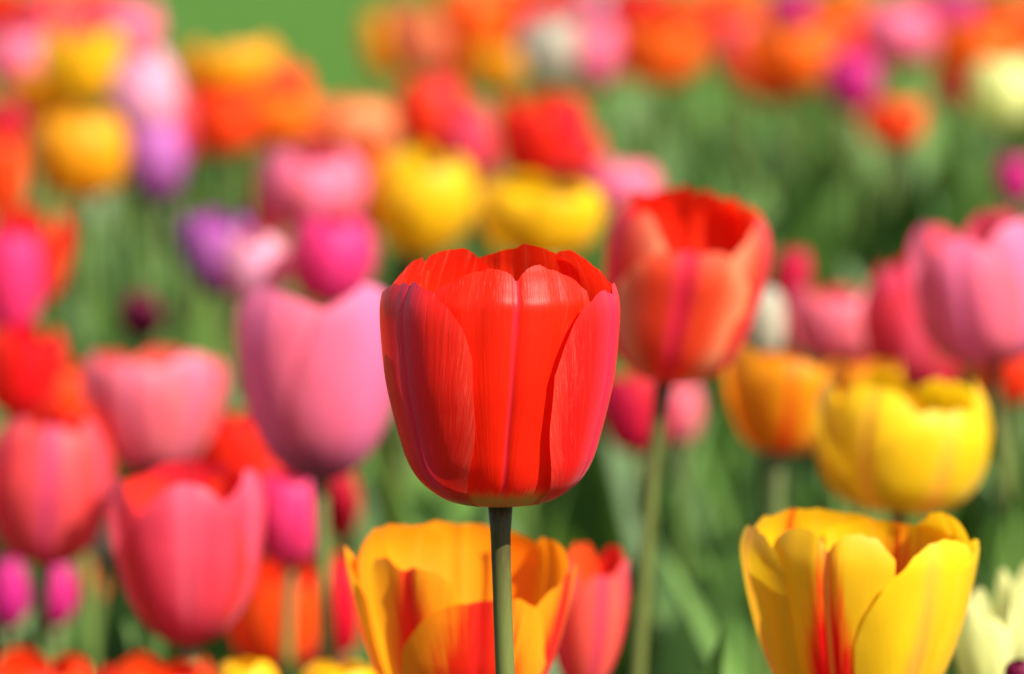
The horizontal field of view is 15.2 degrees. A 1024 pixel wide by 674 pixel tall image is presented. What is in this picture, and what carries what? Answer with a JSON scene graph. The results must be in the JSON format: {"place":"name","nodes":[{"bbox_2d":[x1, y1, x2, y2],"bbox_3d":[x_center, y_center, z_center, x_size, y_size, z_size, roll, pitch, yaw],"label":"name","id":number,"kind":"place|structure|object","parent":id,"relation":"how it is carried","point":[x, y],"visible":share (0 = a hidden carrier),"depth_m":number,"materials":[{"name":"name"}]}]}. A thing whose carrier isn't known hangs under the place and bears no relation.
{"place":"outdoors","nodes":[
{"label":"outdoors","id":0,"kind":"place"},
{"bbox_2d":[0,0,1023,158],"bbox_3d":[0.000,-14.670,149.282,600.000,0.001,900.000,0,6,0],"label":"lawn","id":1,"kind":"structure","parent":0,"point":[319,42],"depth_m":20.86,"materials":[{"name":"green plant"}]},
{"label":"flower bed soil","id":2,"kind":"structure","parent":0,"visible":0},
{"bbox_2d":[0,123,25,215],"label":"tulip","id":3,"kind":"object","parent":2,"relation":"on","point":[12,169],"visible":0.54,"depth_m":2.40,"materials":[{"name":"orange plant"}]},
{"bbox_2d":[0,99,28,144],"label":"tulip","id":4,"kind":"object","parent":2,"relation":"on","point":[13,114],"visible":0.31,"depth_m":2.75,"materials":[{"name":"red plant"}]},
{"bbox_2d":[0,554,30,652],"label":"tulip","id":5,"kind":"object","parent":2,"relation":"on","point":[15,596],"visible":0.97,"depth_m":1.65,"materials":[{"name":"pink plant"}]},
{"bbox_2d":[0,0,37,99],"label":"tulip","id":6,"kind":"object","parent":2,"relation":"on","point":[5,6],"visible":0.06,"depth_m":3.28,"materials":[{"name":"red plant"}]},
{"bbox_2d":[0,223,43,423],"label":"tulip","id":7,"kind":"object","parent":2,"relation":"on","point":[21,275],"visible":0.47,"depth_m":1.91,"materials":[{"name":"pink plant"}]},
{"bbox_2d":[0,27,44,89],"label":"tulip","id":8,"kind":"object","parent":2,"relation":"on","point":[19,54],"visible":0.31,"depth_m":2.87,"materials":[{"name":"pink plant"}]},
{"bbox_2d":[0,320,64,555],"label":"tulip","id":9,"kind":"object","parent":2,"relation":"on","point":[32,361],"visible":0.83,"depth_m":1.85,"materials":[{"name":"red plant"}]},
{"bbox_2d":[0,206,72,305],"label":"tulip","id":10,"kind":"object","parent":2,"relation":"on","point":[56,246],"visible":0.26,"depth_m":2.13,"materials":[{"name":"red plant"}]},
{"bbox_2d":[5,66,71,313],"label":"tulip","id":11,"kind":"object","parent":2,"relation":"on","point":[29,89],"visible":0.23,"depth_m":2.81,"materials":[{"name":"orange plant"}]},
{"bbox_2d":[0,648,91,673],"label":"tulip","id":12,"kind":"object","parent":2,"relation":"on","point":[22,661],"visible":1,"depth_m":0.70,"materials":[{"name":"orange plant"}]},
{"bbox_2d":[10,0,92,233],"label":"tulip","id":13,"kind":"object","parent":2,"relation":"on","point":[70,20],"visible":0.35,"depth_m":3.21,"materials":[{"name":"pink plant"}]},
{"bbox_2d":[30,359,82,609],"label":"tulip","id":14,"kind":"object","parent":2,"relation":"on","point":[68,394],"visible":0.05,"depth_m":1.89,"materials":[{"name":"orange plant"}]},
{"bbox_2d":[0,411,113,654],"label":"tulip","id":15,"kind":"object","parent":2,"relation":"on","point":[56,474],"visible":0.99,"depth_m":1.50,"materials":[{"name":"pink plant"}]},
{"bbox_2d":[45,563,76,662],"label":"tulip","id":16,"kind":"object","parent":2,"relation":"on","point":[61,600],"visible":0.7,"depth_m":1.68,"materials":[{"name":"pink plant"}]},
{"bbox_2d":[37,402,97,673],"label":"tulip","id":17,"kind":"object","parent":2,"relation":"on","point":[68,414],"visible":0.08,"depth_m":1.66,"materials":[{"name":"plant"}]},
{"bbox_2d":[31,107,129,356],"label":"tulip","id":18,"kind":"object","parent":2,"relation":"on","point":[76,153],"visible":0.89,"depth_m":2.46,"materials":[{"name":"orange plant"}]},
{"bbox_2d":[40,26,126,299],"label":"tulip","id":19,"kind":"object","parent":2,"relation":"on","point":[80,69],"visible":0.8,"depth_m":2.73,"materials":[{"name":"yellow plant"}]},
{"bbox_2d":[74,560,106,659],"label":"tulip","id":20,"kind":"object","parent":2,"relation":"on","point":[78,585],"visible":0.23,"depth_m":1.80,"materials":[{"name":"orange plant"}]},
{"bbox_2d":[68,0,113,285],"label":"tulip","id":21,"kind":"object","parent":2,"relation":"on","point":[96,4],"visible":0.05,"depth_m":3.46,"materials":[{"name":"red plant"}]},
{"bbox_2d":[89,514,114,663],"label":"tulip","id":22,"kind":"object","parent":2,"relation":"on","point":[101,553],"visible":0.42,"depth_m":1.73,"materials":[{"name":"plant"}]},
{"bbox_2d":[94,0,161,302],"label":"tulip","id":23,"kind":"object","parent":2,"relation":"on","point":[135,22],"visible":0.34,"depth_m":3.01,"materials":[{"name":"pink plant"}]},
{"bbox_2d":[119,289,162,353],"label":"tulip","id":24,"kind":"object","parent":2,"relation":"on","point":[141,318],"visible":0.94,"depth_m":2.13,"materials":[{"name":"purple plant"}]},
{"bbox_2d":[108,44,180,294],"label":"tulip","id":25,"kind":"object","parent":2,"relation":"on","point":[144,88],"visible":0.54,"depth_m":2.60,"materials":[{"name":"pink plant"}]},
{"bbox_2d":[79,346,227,665],"bbox_3d":[-0.168,0.199,1.702,0.122,0.392,0.082,3,6,25],"label":"tulip","id":26,"kind":"object","parent":2,"relation":"on","point":[155,406],"visible":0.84,"depth_m":1.66,"materials":[{"name":"pink plant"}]},
{"bbox_2d":[127,118,185,346],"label":"tulip","id":27,"kind":"object","parent":2,"relation":"on","point":[157,162],"visible":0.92,"depth_m":2.47,"materials":[{"name":"purple plant"}]},
{"bbox_2d":[101,653,212,673],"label":"tulip","id":28,"kind":"object","parent":2,"relation":"on","point":[142,663],"visible":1,"depth_m":0.70,"materials":[{"name":"orange plant"}]},
{"bbox_2d":[108,459,264,662],"bbox_3d":[-0.094,0.240,1.302,0.103,0.393,0.080,1,6,10],"label":"tulip","id":29,"kind":"object","parent":2,"relation":"on","point":[187,537],"visible":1,"depth_m":1.28,"materials":[{"name":"pink plant"}]},
{"bbox_2d":[174,92,202,345],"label":"tulip","id":30,"kind":"object","parent":2,"relation":"on","point":[184,122],"visible":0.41,"depth_m":2.69,"materials":[{"name":"pink plant"}]},
{"bbox_2d":[181,207,251,417],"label":"tulip","id":31,"kind":"object","parent":2,"relation":"on","point":[207,238],"visible":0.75,"depth_m":2.06,"materials":[{"name":"purple plant"}]},
{"bbox_2d":[188,75,259,217],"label":"tulip","id":32,"kind":"object","parent":2,"relation":"on","point":[226,117],"visible":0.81,"depth_m":2.67,"materials":[{"name":"orange plant"}]},
{"bbox_2d":[193,408,265,658],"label":"tulip","id":33,"kind":"object","parent":2,"relation":"on","point":[233,443],"visible":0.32,"depth_m":1.75,"materials":[{"name":"red plant"}]},
{"bbox_2d":[179,39,281,209],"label":"tulip","id":34,"kind":"object","parent":2,"relation":"on","point":[236,68],"visible":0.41,"depth_m":2.87,"materials":[{"name":"orange plant"}]},
{"bbox_2d":[215,657,277,673],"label":"tulip","id":35,"kind":"object","parent":2,"relation":"on","point":[247,665],"visible":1,"depth_m":1.25,"materials":[{"name":"yellow plant"}]},
{"bbox_2d":[253,153,282,237],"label":"tulip","id":36,"kind":"object","parent":2,"relation":"on","point":[265,222],"visible":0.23,"depth_m":2.47,"materials":[{"name":"pink plant"}]},
{"bbox_2d":[229,556,318,673],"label":"tulip","id":37,"kind":"object","parent":2,"relation":"on","point":[255,627],"visible":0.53,"depth_m":1.64,"materials":[{"name":"orange plant"}]},
{"bbox_2d":[237,87,316,292],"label":"tulip","id":38,"kind":"object","parent":2,"relation":"on","point":[290,119],"visible":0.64,"depth_m":2.73,"materials":[{"name":"orange plant"}]},
{"bbox_2d":[254,63,309,158],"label":"tulip","id":39,"kind":"object","parent":2,"relation":"on","point":[284,84],"visible":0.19,"depth_m":2.87,"materials":[{"name":"orange plant"}]},
{"bbox_2d":[224,228,340,664],"bbox_3d":[-0.123,0.156,1.959,0.039,0.425,0.149,4,7,33],"label":"tulip","id":40,"kind":"object","parent":2,"relation":"on","point":[255,259],"visible":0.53,"depth_m":1.91,"materials":[{"name":"pink plant"}]},
{"bbox_2d":[260,470,315,673],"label":"tulip","id":41,"kind":"object","parent":2,"relation":"on","point":[288,543],"visible":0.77,"depth_m":1.50,"materials":[{"name":"pink plant"}]},
{"bbox_2d":[259,143,367,306],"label":"tulip","id":42,"kind":"object","parent":2,"relation":"on","point":[297,185],"visible":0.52,"depth_m":2.18,"materials":[{"name":"pink plant"}]},
{"bbox_2d":[236,284,391,662],"bbox_3d":[-0.081,0.200,1.440,0.094,0.444,0.064,-5,8,-42],"label":"tulip","id":43,"kind":"object","parent":2,"relation":"on","point":[315,393],"visible":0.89,"depth_m":1.41,"materials":[{"name":"pink plant"}]},
{"bbox_2d":[288,213,375,556],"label":"tulip","id":44,"kind":"object","parent":2,"relation":"on","point":[331,258],"visible":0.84,"depth_m":1.88,"materials":[{"name":"pink plant"}]},
{"bbox_2d":[315,552,360,663],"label":"tulip","id":45,"kind":"object","parent":2,"relation":"on","point":[346,629],"visible":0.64,"depth_m":1.72,"materials":[{"name":"red plant"}]},
{"bbox_2d":[303,659,376,673],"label":"tulip","id":46,"kind":"object","parent":2,"relation":"on","point":[328,666],"visible":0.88,"depth_m":1.27,"materials":[{"name":"yellow plant"}]},
{"bbox_2d":[328,471,359,554],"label":"tulip","id":47,"kind":"object","parent":2,"relation":"on","point":[343,506],"visible":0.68,"depth_m":1.82,"materials":[{"name":"red plant"}]},
{"bbox_2d":[315,95,397,216],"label":"tulip","id":48,"kind":"object","parent":2,"relation":"on","point":[356,126],"visible":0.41,"depth_m":2.74,"materials":[{"name":"orange plant"}]},
{"bbox_2d":[360,144,395,285],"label":"tulip","id":49,"kind":"object","parent":2,"relation":"on","point":[372,159],"visible":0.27,"depth_m":2.48,"materials":[{"name":"orange plant"}]},
{"bbox_2d":[362,9,400,104],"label":"tulip","id":50,"kind":"object","parent":2,"relation":"on","point":[379,61],"visible":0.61,"depth_m":3.71,"materials":[{"name":"orange plant"}]},
{"bbox_2d":[386,0,452,256],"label":"tulip","id":51,"kind":"object","parent":2,"relation":"on","point":[418,42],"visible":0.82,"depth_m":3.57,"materials":[{"name":"orange plant"}]},
{"bbox_2d":[370,142,476,496],"bbox_3d":[-0.066,0.116,2.213,0.091,0.454,0.075,0,6,0],"label":"tulip","id":52,"kind":"object","parent":2,"relation":"on","point":[423,200],"visible":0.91,"depth_m":2.18,"materials":[{"name":"yellow plant"}]},
{"bbox_2d":[395,72,464,159],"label":"tulip","id":53,"kind":"object","parent":2,"relation":"on","point":[421,106],"visible":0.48,"depth_m":2.67,"materials":[{"name":"red plant"}]},
{"bbox_2d":[435,50,464,87],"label":"tulip","id":54,"kind":"object","parent":2,"relation":"on","point":[454,66],"visible":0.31,"depth_m":3.71,"materials":[{"name":"orange plant"}]},
{"bbox_2d":[345,521,576,673],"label":"tulip","id":55,"kind":"object","parent":2,"relation":"on","point":[423,597],"visible":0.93,"depth_m":1.08,"materials":[{"name":"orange plant"}]},
{"bbox_2d":[443,98,495,256],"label":"tulip","id":56,"kind":"object","parent":2,"relation":"on","point":[468,135],"visible":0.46,"depth_m":2.60,"materials":[{"name":"pink plant"}]},
{"bbox_2d":[436,0,511,229],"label":"tulip","id":57,"kind":"object","parent":2,"relation":"on","point":[469,24],"visible":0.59,"depth_m":3.56,"materials":[{"name":"orange plant"}]},
{"bbox_2d":[463,41,525,177],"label":"tulip","id":58,"kind":"object","parent":2,"relation":"on","point":[488,67],"visible":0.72,"depth_m":3.43,"materials":[{"name":"orange plant"}]},
{"bbox_2d":[379,244,619,673],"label":"tulip","id":59,"kind":"object","parent":2,"relation":"on","point":[499,369],"visible":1,"depth_m":0.94,"materials":[{"name":"red plant"}]},
{"bbox_2d":[0,61,1023,673],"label":"foliage","id":60,"kind":"object","parent":2,"relation":"on","point":[596,507],"visible":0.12,"depth_m":2.65,"materials":[{"name":"green plant"}]},
{"bbox_2d":[489,0,550,175],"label":"tulip","id":61,"kind":"object","parent":2,"relation":"on","point":[524,12],"visible":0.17,"depth_m":3.70,"materials":[{"name":"red plant"}]},
{"bbox_2d":[496,87,585,542],"bbox_3d":[0.022,0.071,2.560,0.135,0.472,0.085,0,6,0],"label":"tulip","id":62,"kind":"object","parent":2,"relation":"on","point":[543,135],"visible":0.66,"depth_m":2.53,"materials":[{"name":"red plant"}]},
{"bbox_2d":[477,172,605,537],"bbox_3d":[-0.002,0.145,1.927,0.104,0.454,0.114,4,7,35],"label":"tulip","id":63,"kind":"object","parent":2,"relation":"on","point":[514,211],"visible":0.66,"depth_m":1.87,"materials":[{"name":"yellow plant"}]},
{"bbox_2d":[518,16,578,87],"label":"tulip","id":64,"kind":"object","parent":2,"relation":"on","point":[548,49],"visible":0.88,"depth_m":3.29,"materials":[{"name":"white plant"}]},
{"bbox_2d":[549,0,581,98],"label":"tulip","id":65,"kind":"object","parent":2,"relation":"on","point":[562,11],"visible":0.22,"depth_m":3.84,"materials":[{"name":"pink plant"}]},
{"bbox_2d":[562,130,602,183],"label":"tulip","id":66,"kind":"object","parent":2,"relation":"on","point":[590,155],"visible":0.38,"depth_m":2.61,"materials":[{"name":"red plant"}]},
{"bbox_2d":[555,542,628,673],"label":"tulip","id":67,"kind":"object","parent":2,"relation":"on","point":[593,632],"visible":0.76,"depth_m":1.23,"materials":[{"name":"red plant"}]},
{"bbox_2d":[581,0,609,158],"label":"tulip","id":68,"kind":"object","parent":2,"relation":"on","point":[594,12],"visible":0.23,"depth_m":3.84,"materials":[{"name":"pink plant"}]},
{"bbox_2d":[572,16,622,138],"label":"tulip","id":69,"kind":"object","parent":2,"relation":"on","point":[599,63],"visible":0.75,"depth_m":3.29,"materials":[{"name":"pink plant"}]},
{"bbox_2d":[584,155,689,547],"bbox_3d":[0.069,0.108,2.358,0.085,0.439,0.129,0,6,0],"label":"tulip","id":70,"kind":"object","parent":2,"relation":"on","point":[615,185],"visible":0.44,"depth_m":2.33,"materials":[{"name":"pink plant"}]},
{"bbox_2d":[603,370,671,662],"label":"tulip","id":71,"kind":"object","parent":2,"relation":"on","point":[627,424],"visible":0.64,"depth_m":1.81,"materials":[{"name":"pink plant"}]},
{"bbox_2d":[606,0,676,164],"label":"tulip","id":72,"kind":"object","parent":2,"relation":"on","point":[619,12],"visible":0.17,"depth_m":3.70,"materials":[{"name":"red plant"}]},
{"bbox_2d":[620,17,705,171],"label":"tulip","id":73,"kind":"object","parent":2,"relation":"on","point":[672,50],"visible":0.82,"depth_m":3.29,"materials":[{"name":"orange plant"}]},
{"bbox_2d":[666,384,702,598],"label":"tulip","id":74,"kind":"object","parent":2,"relation":"on","point":[687,409],"visible":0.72,"depth_m":2.00,"materials":[{"name":"pink plant"}]},
{"bbox_2d":[604,185,770,673],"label":"tulip","id":75,"kind":"object","parent":2,"relation":"on","point":[686,270],"visible":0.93,"depth_m":1.32,"materials":[{"name":"red plant"}]},
{"bbox_2d":[652,0,732,151],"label":"tulip","id":76,"kind":"object","parent":2,"relation":"on","point":[695,15],"visible":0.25,"depth_m":3.56,"materials":[{"name":"orange plant"}]},
{"bbox_2d":[711,16,765,191],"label":"tulip","id":77,"kind":"object","parent":2,"relation":"on","point":[727,34],"visible":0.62,"depth_m":3.44,"materials":[{"name":"red plant"}]},
{"bbox_2d":[723,0,765,199],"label":"tulip","id":78,"kind":"object","parent":2,"relation":"on","point":[744,9],"visible":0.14,"depth_m":3.86,"materials":[{"name":"orange plant"}]},
{"bbox_2d":[748,285,785,673],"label":"tulip","id":79,"kind":"object","parent":2,"relation":"on","point":[766,333],"visible":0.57,"depth_m":1.67,"materials":[{"name":"white plant"}]},
{"bbox_2d":[746,81,792,200],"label":"tulip","id":80,"kind":"object","parent":2,"relation":"on","point":[760,94],"visible":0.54,"depth_m":3.59,"materials":[{"name":"green plant"}]},
{"bbox_2d":[723,344,848,673],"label":"tulip","id":81,"kind":"object","parent":2,"relation":"on","point":[771,397],"visible":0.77,"depth_m":1.52,"materials":[{"name":"orange plant"}]},
{"bbox_2d":[765,0,811,175],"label":"tulip","id":82,"kind":"object","parent":2,"relation":"on","point":[777,12],"visible":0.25,"depth_m":3.85,"materials":[{"name":"pink plant"}]},
{"bbox_2d":[741,18,841,179],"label":"tulip","id":83,"kind":"object","parent":2,"relation":"on","point":[792,55],"visible":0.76,"depth_m":3.28,"materials":[{"name":"orange plant"}]},
{"bbox_2d":[773,247,811,509],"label":"tulip","id":84,"kind":"object","parent":2,"relation":"on","point":[792,271],"visible":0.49,"depth_m":1.85,"materials":[{"name":"pink plant"}]},
{"bbox_2d":[786,285,867,511],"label":"tulip","id":85,"kind":"object","parent":2,"relation":"on","point":[826,324],"visible":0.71,"depth_m":1.80,"materials":[{"name":"pink plant"}]},
{"bbox_2d":[810,0,874,241],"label":"tulip","id":86,"kind":"object","parent":2,"relation":"on","point":[841,13],"visible":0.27,"depth_m":3.70,"materials":[{"name":"orange plant"}]},
{"bbox_2d":[833,22,862,180],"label":"tulip","id":87,"kind":"object","parent":2,"relation":"on","point":[850,35],"visible":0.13,"depth_m":3.52,"materials":[{"name":"red plant"}]},
{"bbox_2d":[823,47,880,235],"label":"tulip","id":88,"kind":"object","parent":2,"relation":"on","point":[851,79],"visible":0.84,"depth_m":3.16,"materials":[{"name":"pink plant"}]},
{"bbox_2d":[740,508,978,673],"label":"tulip","id":89,"kind":"object","parent":2,"relation":"on","point":[832,592],"visible":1,"depth_m":1.05,"materials":[{"name":"yellow plant"}]},
{"bbox_2d":[846,360,900,516],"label":"tulip","id":90,"kind":"object","parent":2,"relation":"on","point":[856,375],"visible":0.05,"depth_m":1.66,"materials":[{"name":"orange plant"}]},
{"bbox_2d":[861,100,924,204],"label":"tulip","id":91,"kind":"object","parent":2,"relation":"on","point":[893,125],"visible":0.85,"depth_m":3.02,"materials":[{"name":"orange plant"}]},
{"bbox_2d":[860,0,938,213],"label":"tulip","id":92,"kind":"object","parent":2,"relation":"on","point":[901,34],"visible":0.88,"depth_m":3.36,"materials":[{"name":"pink plant"}]},
{"bbox_2d":[861,258,939,520],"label":"tulip","id":93,"kind":"object","parent":2,"relation":"on","point":[893,334],"visible":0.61,"depth_m":1.72,"materials":[{"name":"pink plant"}]},
{"bbox_2d":[813,371,991,522],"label":"tulip","id":94,"kind":"object","parent":2,"relation":"on","point":[896,447],"visible":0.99,"depth_m":1.33,"materials":[{"name":"yellow plant"}]},
{"bbox_2d":[902,0,931,104],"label":"tulip","id":95,"kind":"object","parent":2,"relation":"on","point":[919,3],"visible":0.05,"depth_m":4.01,"materials":[{"name":"green plant"}]},
{"bbox_2d":[908,358,960,515],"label":"tulip","id":96,"kind":"object","parent":2,"relation":"on","point":[947,371],"visible":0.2,"depth_m":1.99,"materials":[{"name":"red plant"}]},
{"bbox_2d":[933,68,969,187],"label":"tulip","id":97,"kind":"object","parent":2,"relation":"on","point":[948,91],"visible":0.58,"depth_m":3.58,"materials":[{"name":"green plant"}]},
{"bbox_2d":[929,0,977,146],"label":"tulip","id":98,"kind":"object","parent":2,"relation":"on","point":[945,10],"visible":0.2,"depth_m":3.71,"materials":[{"name":"pink plant"}]},
{"bbox_2d":[905,209,1023,525],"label":"tulip","id":99,"kind":"object","parent":2,"relation":"on","point":[966,293],"visible":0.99,"depth_m":1.48,"materials":[{"name":"pink plant"}]},
{"bbox_2d":[935,12,1014,180],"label":"tulip","id":100,"kind":"object","parent":2,"relation":"on","point":[964,47],"visible":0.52,"depth_m":3.43,"materials":[{"name":"orange plant"}]},
{"bbox_2d":[953,588,1017,673],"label":"tulip","id":101,"kind":"object","parent":2,"relation":"on","point":[986,642],"visible":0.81,"depth_m":1.21,"materials":[{"name":"beige plant"}]},
{"bbox_2d":[968,57,1023,208],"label":"tulip","id":102,"kind":"object","parent":2,"relation":"on","point":[996,92],"visible":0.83,"depth_m":2.88,"materials":[{"name":"beige plant"}]},
{"bbox_2d":[973,0,1023,156],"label":"tulip","id":103,"kind":"object","parent":2,"relation":"on","point":[987,11],"visible":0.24,"depth_m":3.57,"materials":[{"name":"orange plant"}]},
{"bbox_2d":[977,358,1023,491],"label":"tulip","id":104,"kind":"object","parent":2,"relation":"on","point":[1012,376],"visible":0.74,"depth_m":1.92,"materials":[{"name":"red plant"}]},
{"bbox_2d":[995,566,1023,659],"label":"tulip","id":105,"kind":"object","parent":2,"relation":"on","point":[1007,591],"visible":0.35,"depth_m":1.26,"materials":[{"name":"beige plant"}]},
{"bbox_2d":[996,156,1023,487],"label":"tulip","id":106,"kind":"object","parent":2,"relation":"on","point":[1010,178],"visible":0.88,"depth_m":2.34,"materials":[{"name":"pink plant"}]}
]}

